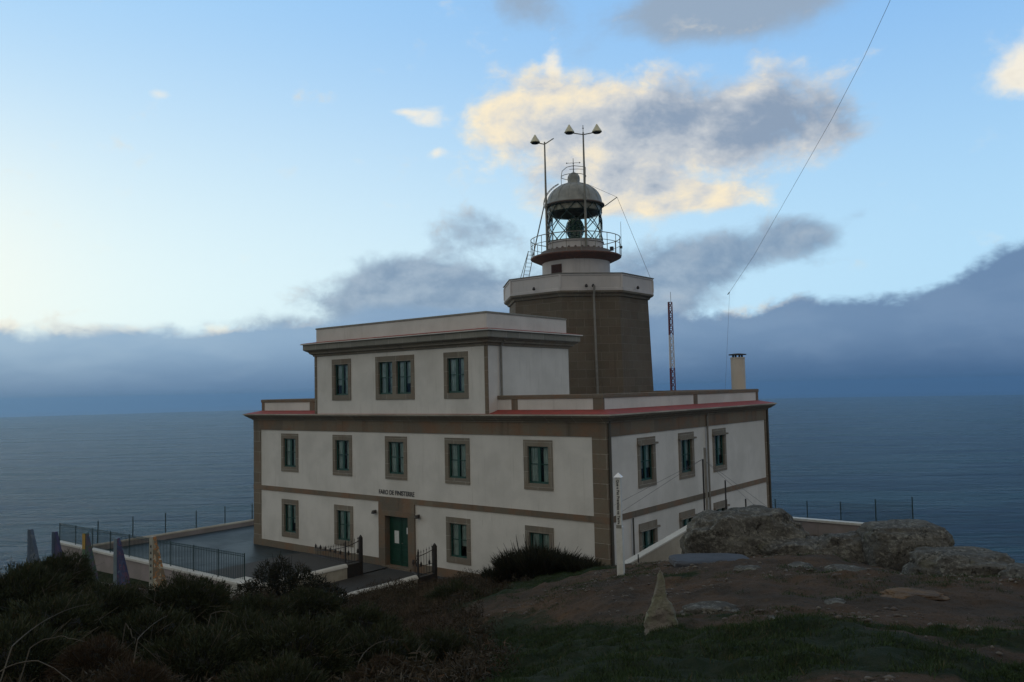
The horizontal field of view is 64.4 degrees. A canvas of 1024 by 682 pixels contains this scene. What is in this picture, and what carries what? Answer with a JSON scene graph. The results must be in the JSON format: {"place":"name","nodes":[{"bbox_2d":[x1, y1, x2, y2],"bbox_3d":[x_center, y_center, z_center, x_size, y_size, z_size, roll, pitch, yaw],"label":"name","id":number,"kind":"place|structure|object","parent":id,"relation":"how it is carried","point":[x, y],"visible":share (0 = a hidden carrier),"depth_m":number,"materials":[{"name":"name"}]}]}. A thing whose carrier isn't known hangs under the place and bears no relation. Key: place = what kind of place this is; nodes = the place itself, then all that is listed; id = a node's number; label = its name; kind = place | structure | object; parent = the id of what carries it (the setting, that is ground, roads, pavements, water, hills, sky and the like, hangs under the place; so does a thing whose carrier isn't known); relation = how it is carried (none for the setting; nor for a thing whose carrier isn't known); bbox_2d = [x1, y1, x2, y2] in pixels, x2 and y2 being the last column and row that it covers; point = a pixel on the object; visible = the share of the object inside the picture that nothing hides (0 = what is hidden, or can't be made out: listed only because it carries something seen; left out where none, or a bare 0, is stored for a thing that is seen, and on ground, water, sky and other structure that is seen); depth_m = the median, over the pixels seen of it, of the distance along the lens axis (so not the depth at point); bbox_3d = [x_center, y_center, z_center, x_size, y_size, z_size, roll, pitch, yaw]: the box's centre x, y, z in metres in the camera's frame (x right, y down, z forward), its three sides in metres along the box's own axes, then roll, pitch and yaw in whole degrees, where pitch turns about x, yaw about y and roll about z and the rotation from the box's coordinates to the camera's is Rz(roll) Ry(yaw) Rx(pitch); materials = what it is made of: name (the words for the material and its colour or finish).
{"place":"outdoors","nodes":[
{"label":"outdoors","id":0,"kind":"place"},
{"bbox_2d":[107,534,298,571],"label":"terrace paving","id":1,"kind":"structure","parent":0,"point":[254,552],"depth_m":44.21,"materials":[{"name":"grey concrete"}]},
{"bbox_2d":[201,525,253,543],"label":"terrace paving","id":2,"kind":"structure","parent":0,"point":[244,534],"depth_m":49.66,"materials":[{"name":"grey concrete"}]},
{"bbox_2d":[207,552,385,581],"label":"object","id":3,"kind":"object","parent":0,"point":[313,562],"visible":0.4,"depth_m":40.06,"materials":[{"name":"concrete"}]},
{"bbox_2d":[306,568,447,593],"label":"entrance path","id":4,"kind":"structure","parent":0,"point":[351,584],"depth_m":36.94,"materials":[{"name":"concrete"}]},
{"bbox_2d":[412,543,437,583],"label":"iron gate","id":5,"kind":"structure","parent":4,"relation":"on","point":[425,578],"depth_m":34.90,"materials":[{"name":"black metal"}]},
{"bbox_2d":[0,395,1023,574],"bbox_3d":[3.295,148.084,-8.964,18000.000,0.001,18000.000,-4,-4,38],"label":"sea","id":6,"kind":"structure","parent":0,"point":[953,466],"depth_m":1552.16,"materials":[{"name":"liquid"}]},
{"bbox_2d":[0,0,1023,416],"label":"sky","id":7,"kind":"structure","parent":0,"point":[191,191],"materials":[{"name":"blue"}]},
{"bbox_2d":[81,535,1023,681],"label":"headland terrain","id":8,"kind":"structure","parent":0,"point":[969,602],"depth_m":12.73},
{"bbox_2d":[27,529,39,562],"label":"painted fin","id":9,"kind":"object","parent":8,"relation":"attached to","point":[32,549],"visible":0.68,"depth_m":42.70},
{"bbox_2d":[0,660,71,681],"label":"dead stem","id":10,"kind":"object","parent":8,"relation":"on","point":[30,661],"visible":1,"depth_m":6.83,"materials":[{"name":"brown plant"}]},
{"bbox_2d":[0,605,82,681],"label":"dead stem","id":11,"kind":"object","parent":8,"relation":"on","point":[23,636],"visible":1,"depth_m":7.65,"materials":[{"name":"brown plant"}]},
{"bbox_2d":[0,554,87,622],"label":"gorse bush","id":12,"kind":"object","parent":8,"relation":"on","point":[24,581],"visible":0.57,"depth_m":15.31,"materials":[{"name":"green plant"}]},
{"bbox_2d":[0,609,96,681],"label":"gorse bush","id":13,"kind":"object","parent":8,"relation":"on","point":[45,651],"visible":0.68,"depth_m":9.38,"materials":[{"name":"green plant"}]},
{"bbox_2d":[19,636,84,681],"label":"dead stem","id":14,"kind":"object","parent":8,"relation":"on","point":[34,645],"visible":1,"depth_m":8.01,"materials":[{"name":"brown plant"}]},
{"bbox_2d":[51,531,61,558],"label":"painted fin","id":15,"kind":"object","parent":8,"relation":"attached to","point":[56,544],"visible":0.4,"depth_m":40.89,"materials":[{"name":"paint"}]},
{"bbox_2d":[0,588,117,641],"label":"gorse bush","id":16,"kind":"object","parent":8,"relation":"on","point":[83,618],"visible":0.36,"depth_m":11.81,"materials":[{"name":"green plant"}]},
{"bbox_2d":[32,546,103,593],"bbox_3d":[-9.457,5.077,16.965,1.866,1.611,1.974,-4,-4,38],"label":"gorse bush","id":17,"kind":"object","parent":8,"relation":"on","point":[66,563],"visible":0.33,"depth_m":16.92,"materials":[{"name":"green plant"}]},
{"bbox_2d":[82,533,98,579],"bbox_3d":[-19.939,10.641,38.619,1.250,2.943,0.178,-3,-4,26],"label":"painted fin","id":18,"kind":"object","parent":8,"relation":"attached to","point":[86,545],"visible":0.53,"depth_m":38.76,"materials":[{"name":"paint"}]},
{"bbox_2d":[40,629,146,681],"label":"gorse bush","id":19,"kind":"object","parent":8,"relation":"on","point":[91,653],"visible":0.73,"depth_m":9.12,"materials":[{"name":"green plant"}]},
{"bbox_2d":[61,575,162,625],"bbox_3d":[-7.208,4.897,14.450,1.963,1.453,1.768,-1,-4,-10],"label":"gorse bush","id":20,"kind":"object","parent":8,"relation":"on","point":[124,598],"visible":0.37,"depth_m":14.39,"materials":[{"name":"green plant"}]},
{"bbox_2d":[113,538,130,586],"bbox_3d":[-17.488,10.360,36.675,1.250,2.846,0.172,-3,-4,26],"label":"painted fin","id":21,"kind":"object","parent":8,"relation":"attached to","point":[120,569],"visible":0.68,"depth_m":36.77,"materials":[{"name":"purple paint"}]},
{"bbox_2d":[122,623,135,643],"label":"dead stem","id":22,"kind":"object","parent":8,"relation":"on","point":[124,632],"visible":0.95,"depth_m":9.99,"materials":[{"name":"plant"}]},
{"bbox_2d":[89,653,186,681],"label":"gorse bush","id":23,"kind":"object","parent":8,"relation":"on","point":[145,672],"visible":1,"depth_m":7.58,"materials":[{"name":"green plant"}]},
{"bbox_2d":[85,592,204,657],"bbox_3d":[-5.480,4.689,12.138,2.114,1.726,2.000,-1,-4,-12],"label":"gorse bush","id":24,"kind":"object","parent":8,"relation":"on","point":[143,621],"visible":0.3,"depth_m":12.04,"materials":[{"name":"green plant"}]},
{"bbox_2d":[133,616,165,662],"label":"dead stem","id":25,"kind":"object","parent":8,"relation":"on","point":[140,636],"visible":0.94,"depth_m":9.06,"materials":[{"name":"plant"}]},
{"bbox_2d":[149,536,165,590],"bbox_3d":[-14.981,9.923,34.684,1.250,3.045,0.180,-3,-4,26],"label":"painted fin","id":26,"kind":"object","parent":8,"relation":"attached to","point":[155,566],"visible":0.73,"depth_m":34.79,"materials":[{"name":"paint"}]},
{"bbox_2d":[60,540,259,597],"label":"fence wall","id":27,"kind":"structure","parent":8,"relation":"on","point":[137,568],"depth_m":39.38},
{"bbox_2d":[59,523,244,578],"bbox_3d":[-18.168,9.999,39.604,17.836,1.220,0.036,-4,-4,38],"label":"railing fence","id":28,"kind":"object","parent":27,"relation":"on","point":[73,532],"visible":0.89,"depth_m":37.82,"materials":[{"name":"black metal"}]},
{"bbox_2d":[94,519,253,548],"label":"wall","id":29,"kind":"structure","parent":8,"relation":"on","point":[194,531],"depth_m":49.49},
{"bbox_2d":[97,503,252,543],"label":"wire fence","id":30,"kind":"object","parent":8,"relation":"on","point":[182,520],"visible":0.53,"depth_m":49.74,"materials":[{"name":"black metal"}]},
{"bbox_2d":[142,569,242,627],"bbox_3d":[-6.250,5.179,15.464,2.199,1.795,2.080,2,-5,-43],"label":"gorse bush","id":31,"kind":"object","parent":8,"relation":"on","point":[187,594],"visible":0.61,"depth_m":15.23,"materials":[{"name":"green plant"}]},
{"bbox_2d":[130,610,272,681],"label":"gorse bush","id":32,"kind":"object","parent":8,"relation":"on","point":[200,651],"visible":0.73,"depth_m":9.60,"materials":[{"name":"green plant"}]},
{"bbox_2d":[202,602,288,638],"bbox_3d":[-4.082,4.875,12.442,2.052,1.616,2.172,-3,-4,31],"label":"gorse bush","id":33,"kind":"object","parent":8,"relation":"on","point":[245,617],"visible":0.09,"depth_m":12.53,"materials":[{"name":"green plant"}]},
{"bbox_2d":[230,590,301,624],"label":"gorse bush","id":34,"kind":"object","parent":8,"relation":"on","point":[274,607],"visible":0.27,"depth_m":18.99,"materials":[{"name":"green plant"}]},
{"bbox_2d":[1,568,535,681],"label":"heath undergrowth","id":35,"kind":"object","parent":8,"relation":"on","point":[449,669],"visible":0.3,"depth_m":12.70,"materials":[{"name":"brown plant"}]},
{"bbox_2d":[231,553,352,607],"bbox_3d":[-6.871,7.821,25.961,4.674,2.138,2.404,-3,-4,22],"label":"loose shrub","id":36,"kind":"object","parent":8,"relation":"on","point":[273,574],"visible":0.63,"depth_m":26.09,"materials":[{"name":"green plant"}]},
{"bbox_2d":[236,609,367,681],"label":"gorse bush","id":37,"kind":"object","parent":8,"relation":"on","point":[325,649],"visible":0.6,"depth_m":10.26,"materials":[{"name":"green plant"}]},
{"bbox_2d":[258,564,347,591],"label":"wall","id":38,"kind":"structure","parent":8,"relation":"on","point":[336,573],"depth_m":36.43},
{"bbox_2d":[314,535,362,577],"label":"iron gate","id":39,"kind":"structure","parent":38,"relation":"attached to","point":[354,569],"depth_m":37.69,"materials":[{"name":"black metal"}]},
{"bbox_2d":[274,584,347,625],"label":"gorse bush","id":40,"kind":"object","parent":8,"relation":"on","point":[319,602],"visible":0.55,"depth_m":20.81,"materials":[{"name":"green plant"}]},
{"bbox_2d":[339,575,417,596],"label":"wall","id":41,"kind":"structure","parent":8,"relation":"on","point":[406,579],"depth_m":33.05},
{"bbox_2d":[357,639,402,670],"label":"dead stem","id":42,"kind":"object","parent":8,"relation":"on","point":[370,647],"visible":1,"depth_m":9.70,"materials":[{"name":"brown plant"}]},
{"bbox_2d":[341,614,436,674],"bbox_3d":[-1.907,4.642,11.437,1.768,1.453,1.963,-1,-3,-8],"label":"gorse bush","id":43,"kind":"object","parent":8,"relation":"on","point":[392,644],"visible":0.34,"depth_m":11.44,"materials":[{"name":"green plant"}]},
{"bbox_2d":[320,577,471,681],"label":"dry grass","id":44,"kind":"structure","parent":8,"relation":"on","point":[424,622],"depth_m":20.52,"materials":[{"name":"brown plant"}]},
{"bbox_2d":[415,625,478,665],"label":"gorse bush","id":45,"kind":"object","parent":8,"relation":"on","point":[438,645],"visible":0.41,"depth_m":12.41,"materials":[{"name":"green plant"}]},
{"bbox_2d":[423,577,483,605],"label":"gorse bush","id":46,"kind":"object","parent":8,"relation":"on","point":[440,591],"visible":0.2,"depth_m":21.88,"materials":[{"name":"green plant"}]},
{"bbox_2d":[243,124,776,578],"bbox_3d":[0.373,-1.048,47.180,24.590,25.160,21.136,-4,-4,38],"label":"lighthouse","id":47,"kind":"object","parent":8,"relation":"on","point":[543,411],"visible":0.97,"depth_m":38.72,"materials":[{"name":"paint"}]},
{"bbox_2d":[281,433,298,471],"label":"window","id":48,"kind":"structure","parent":47,"relation":"in","point":[287,439],"depth_m":44.61,"materials":[{"name":"stone"}]},
{"bbox_2d":[282,499,298,538],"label":"window","id":49,"kind":"structure","parent":47,"relation":"in","point":[287,504],"depth_m":44.41,"materials":[{"name":"stone"}]},
{"bbox_2d":[332,359,350,399],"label":"window","id":50,"kind":"structure","parent":47,"relation":"in","point":[338,378],"depth_m":41.54,"materials":[{"name":"stone"}]},
{"bbox_2d":[332,435,351,475],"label":"window","id":51,"kind":"structure","parent":47,"relation":"in","point":[338,441],"depth_m":41.89,"materials":[{"name":"stone"}]},
{"bbox_2d":[334,504,353,546],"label":"window","id":52,"kind":"structure","parent":47,"relation":"in","point":[343,514],"depth_m":41.62,"materials":[{"name":"stone"}]},
{"bbox_2d":[375,355,414,399],"bbox_3d":[-5.559,1.761,39.099,2.670,2.100,0.298,-4,-4,38],"label":"window","id":53,"kind":"structure","parent":47,"relation":"in","point":[398,364],"depth_m":39.01,"materials":[{"name":"stone"}]},
{"bbox_2d":[385,436,406,479],"bbox_3d":[-5.527,5.652,39.356,1.502,2.076,0.298,-4,-4,38],"label":"window","id":54,"kind":"structure","parent":47,"relation":"in","point":[392,457],"depth_m":39.37,"materials":[{"name":"stone"}]},
{"bbox_2d":[390,516,407,566],"bbox_3d":[-5.352,9.640,39.209,1.590,2.380,0.122,-4,-4,38],"label":"door","id":55,"kind":"structure","parent":47,"relation":"in","point":[398,525],"depth_m":39.30,"materials":[{"name":"green paint"}]},
{"bbox_2d":[443,351,468,398],"bbox_3d":[-2.447,1.542,36.620,1.460,2.100,0.298,-4,-4,38],"label":"window","id":56,"kind":"structure","parent":47,"relation":"in","point":[450,359],"depth_m":36.63,"materials":[{"name":"stone"}]},
{"bbox_2d":[444,438,469,484],"bbox_3d":[-2.401,5.432,36.865,1.502,2.076,0.298,-4,-4,38],"label":"window","id":57,"kind":"structure","parent":47,"relation":"in","point":[454,466],"depth_m":36.86,"materials":[{"name":"stone"}]},
{"bbox_2d":[446,516,470,565],"bbox_3d":[-2.337,8.987,36.662,1.460,2.040,0.298,-4,-4,38],"label":"window","id":58,"kind":"structure","parent":47,"relation":"in","point":[455,539],"depth_m":36.68,"materials":[{"name":"stone"}]},
{"bbox_2d":[523,440,553,490],"bbox_3d":[1.168,5.180,34.022,1.502,2.076,0.298,-4,-4,38],"label":"window","id":59,"kind":"structure","parent":47,"relation":"in","point":[531,448],"depth_m":34.01,"materials":[{"name":"stone"}]},
{"bbox_2d":[525,525,553,551],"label":"window","id":60,"kind":"structure","parent":47,"relation":"in","point":[538,533],"depth_m":33.83,"materials":[{"name":"stone"}]},
{"bbox_2d":[637,436,658,488],"bbox_3d":[5.652,5.101,34.361,0.390,2.076,1.640,-4,-4,38],"label":"window","id":61,"kind":"structure","parent":47,"relation":"in","point":[648,459],"depth_m":34.40,"materials":[{"name":"stone"}]},
{"bbox_2d":[639,519,660,551],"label":"window","id":62,"kind":"structure","parent":47,"relation":"in","point":[650,528],"depth_m":34.12,"materials":[{"name":"stone"}]},
{"bbox_2d":[668,292,675,389],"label":"lattice mast","id":63,"kind":"object","parent":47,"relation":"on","point":[670,351],"visible":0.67,"depth_m":75.16,"materials":[{"name":"grey metal"}]},
{"bbox_2d":[678,431,696,479],"bbox_3d":[7.946,5.224,37.228,0.390,2.076,1.640,-4,-4,38],"label":"window","id":64,"kind":"structure","parent":47,"relation":"in","point":[687,453],"depth_m":37.26,"materials":[{"name":"stone"}]},
{"bbox_2d":[679,509,695,528],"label":"window","id":65,"kind":"structure","parent":47,"relation":"in","point":[687,515],"depth_m":36.86,"materials":[{"name":"stone"}]},
{"bbox_2d":[712,428,728,471],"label":"window","id":66,"kind":"structure","parent":47,"relation":"in","point":[719,446],"depth_m":40.09,"materials":[{"name":"stone"}]},
{"bbox_2d":[713,500,729,510],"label":"window","id":67,"kind":"structure","parent":47,"relation":"in","point":[719,506],"depth_m":39.60,"materials":[{"name":"stone"}]},
{"bbox_2d":[725,1,889,384],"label":"aerial wire","id":68,"kind":"object","parent":47,"relation":"attached to","point":[802,170],"visible":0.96,"depth_m":41.83,"materials":[{"name":"metal"}]},
{"bbox_2d":[479,533,605,584],"bbox_3d":[0.954,6.784,25.259,4.236,1.726,2.410,-2,-3,5],"label":"broom bush","id":69,"kind":"object","parent":8,"relation":"on","point":[533,562],"visible":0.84,"depth_m":24.93,"materials":[{"name":"green plant"}]},
{"bbox_2d":[614,473,624,575],"bbox_3d":[2.563,4.443,19.345,0.190,2.610,0.190,-3,-4,21],"label":"inscribed post","id":70,"kind":"object","parent":8,"relation":"on","point":[620,544],"visible":1,"depth_m":19.29,"materials":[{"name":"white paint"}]},
{"bbox_2d":[625,525,686,563],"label":"sloping wall","id":71,"kind":"structure","parent":8,"relation":"on","point":[665,548],"depth_m":28.11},
{"bbox_2d":[644,570,677,634],"bbox_3d":[2.014,3.596,11.022,0.482,0.980,0.311,-1,-3,1],"label":"standing stone","id":72,"kind":"object","parent":8,"relation":"on","point":[661,611],"visible":0.75,"depth_m":10.95,"materials":[{"name":"beige stone"}]},
{"bbox_2d":[357,552,1023,681],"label":"turf grass","id":73,"kind":"structure","parent":8,"relation":"on","point":[527,671],"depth_m":8.55,"materials":[{"name":"green plant"}]},
{"bbox_2d":[615,447,765,510],"bbox_3d":[7.404,6.313,30.634,9.348,4.686,0.968,2,-5,-40],"label":"stayed aerial post","id":74,"kind":"object","parent":8,"relation":"on","point":[704,472],"visible":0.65,"depth_m":29.90,"materials":[{"name":"black metal"}]},
{"bbox_2d":[668,553,749,566],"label":"flat slab","id":75,"kind":"structure","parent":8,"relation":"on","point":[681,560],"depth_m":19.38,"materials":[{"name":"grey stone"}]},
{"bbox_2d":[680,601,739,616],"bbox_3d":[3.074,4.199,12.613,0.953,0.283,0.568,-1,-3,4],"label":"half buried stone","id":76,"kind":"object","parent":8,"relation":"on","point":[709,607],"visible":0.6,"depth_m":12.48,"materials":[{"name":"grey stone"}]},
{"bbox_2d":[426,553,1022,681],"bbox_3d":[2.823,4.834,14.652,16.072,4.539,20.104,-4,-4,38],"label":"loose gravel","id":77,"kind":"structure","parent":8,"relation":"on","point":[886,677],"depth_m":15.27,"materials":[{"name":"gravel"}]},
{"bbox_2d":[724,480,726,509],"bbox_3d":[7.904,6.782,29.901,0.060,3.294,0.052,-4,-4,38],"label":"stake","id":78,"kind":"object","parent":8,"relation":"on","point":[725,495],"visible":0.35,"depth_m":29.94,"materials":[{"name":"black metal"}]},
{"bbox_2d":[680,504,809,556],"bbox_3d":[6.493,5.667,22.493,3.715,2.115,2.123,-1,-3,-1],"label":"boulder","id":79,"kind":"object","parent":8,"relation":"on","point":[746,531],"visible":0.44,"depth_m":21.68,"materials":[{"name":"grey stone"}]},
{"bbox_2d":[733,565,760,571],"bbox_3d":[4.958,4.794,17.007,0.647,0.184,0.380,-2,-4,12],"label":"half buried stone","id":80,"kind":"object","parent":8,"relation":"on","point":[740,568],"visible":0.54,"depth_m":16.95,"materials":[{"name":"grey stone"}]},
{"bbox_2d":[757,535,837,555],"bbox_3d":[7.672,5.817,21.638,3.148,1.342,1.985,-1,-3,0],"label":"boulder","id":81,"kind":"object","parent":8,"relation":"on","point":[780,545],"visible":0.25,"depth_m":21.09,"materials":[{"name":"grey stone"}]},
{"bbox_2d":[788,561,812,567],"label":"half buried stone","id":82,"kind":"object","parent":8,"relation":"on","point":[798,564],"visible":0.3,"depth_m":17.47,"materials":[{"name":"grey stone"}]},
{"bbox_2d":[793,517,864,535],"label":"boundary wall","id":83,"kind":"structure","parent":8,"relation":"on","point":[814,526],"depth_m":45.07,"materials":[{"name":"white paint"}]},
{"bbox_2d":[824,598,845,604],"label":"half buried stone","id":84,"kind":"object","parent":8,"relation":"on","point":[833,600],"visible":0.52,"depth_m":12.74,"materials":[{"name":"grey stone"}]},
{"bbox_2d":[818,531,864,563],"bbox_3d":[8.816,5.643,21.350,1.612,1.236,1.283,-1,-3,2],"label":"boulder","id":85,"kind":"object","parent":8,"relation":"on","point":[849,545],"visible":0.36,"depth_m":20.96,"materials":[{"name":"grey stone"}]},
{"bbox_2d":[773,497,913,521],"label":"wire fence","id":86,"kind":"object","parent":8,"relation":"on","point":[866,514],"visible":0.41,"depth_m":44.22,"materials":[{"name":"grey metal"}]},
{"bbox_2d":[824,564,865,570],"bbox_3d":[6.892,4.776,16.498,1.322,0.369,0.761,-8,-7,61],"label":"half buried stone","id":87,"kind":"object","parent":8,"relation":"on","point":[837,567],"visible":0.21,"depth_m":16.69,"materials":[{"name":"grey stone"}]},
{"bbox_2d":[855,519,954,571],"bbox_3d":[10.077,5.418,20.876,2.253,1.566,1.711,-1,-3,0],"label":"boulder","id":88,"kind":"object","parent":8,"relation":"on","point":[890,544],"visible":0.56,"depth_m":20.26,"materials":[{"name":"grey stone"}]},
{"bbox_2d":[879,587,950,600],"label":"ochre bedrock","id":89,"kind":"structure","parent":8,"relation":"on","point":[902,592],"depth_m":13.23,"materials":[{"name":"beige stone"}]},
{"bbox_2d":[901,546,1022,576],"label":"boulder","id":90,"kind":"object","parent":8,"relation":"on","point":[973,561],"visible":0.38,"depth_m":17.78,"materials":[{"name":"grey stone"}]},
{"bbox_2d":[998,563,1023,578],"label":"boulder","id":91,"kind":"object","parent":8,"relation":"on","point":[1014,569],"visible":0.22,"depth_m":15.50,"materials":[{"name":"grey stone"}]}
]}

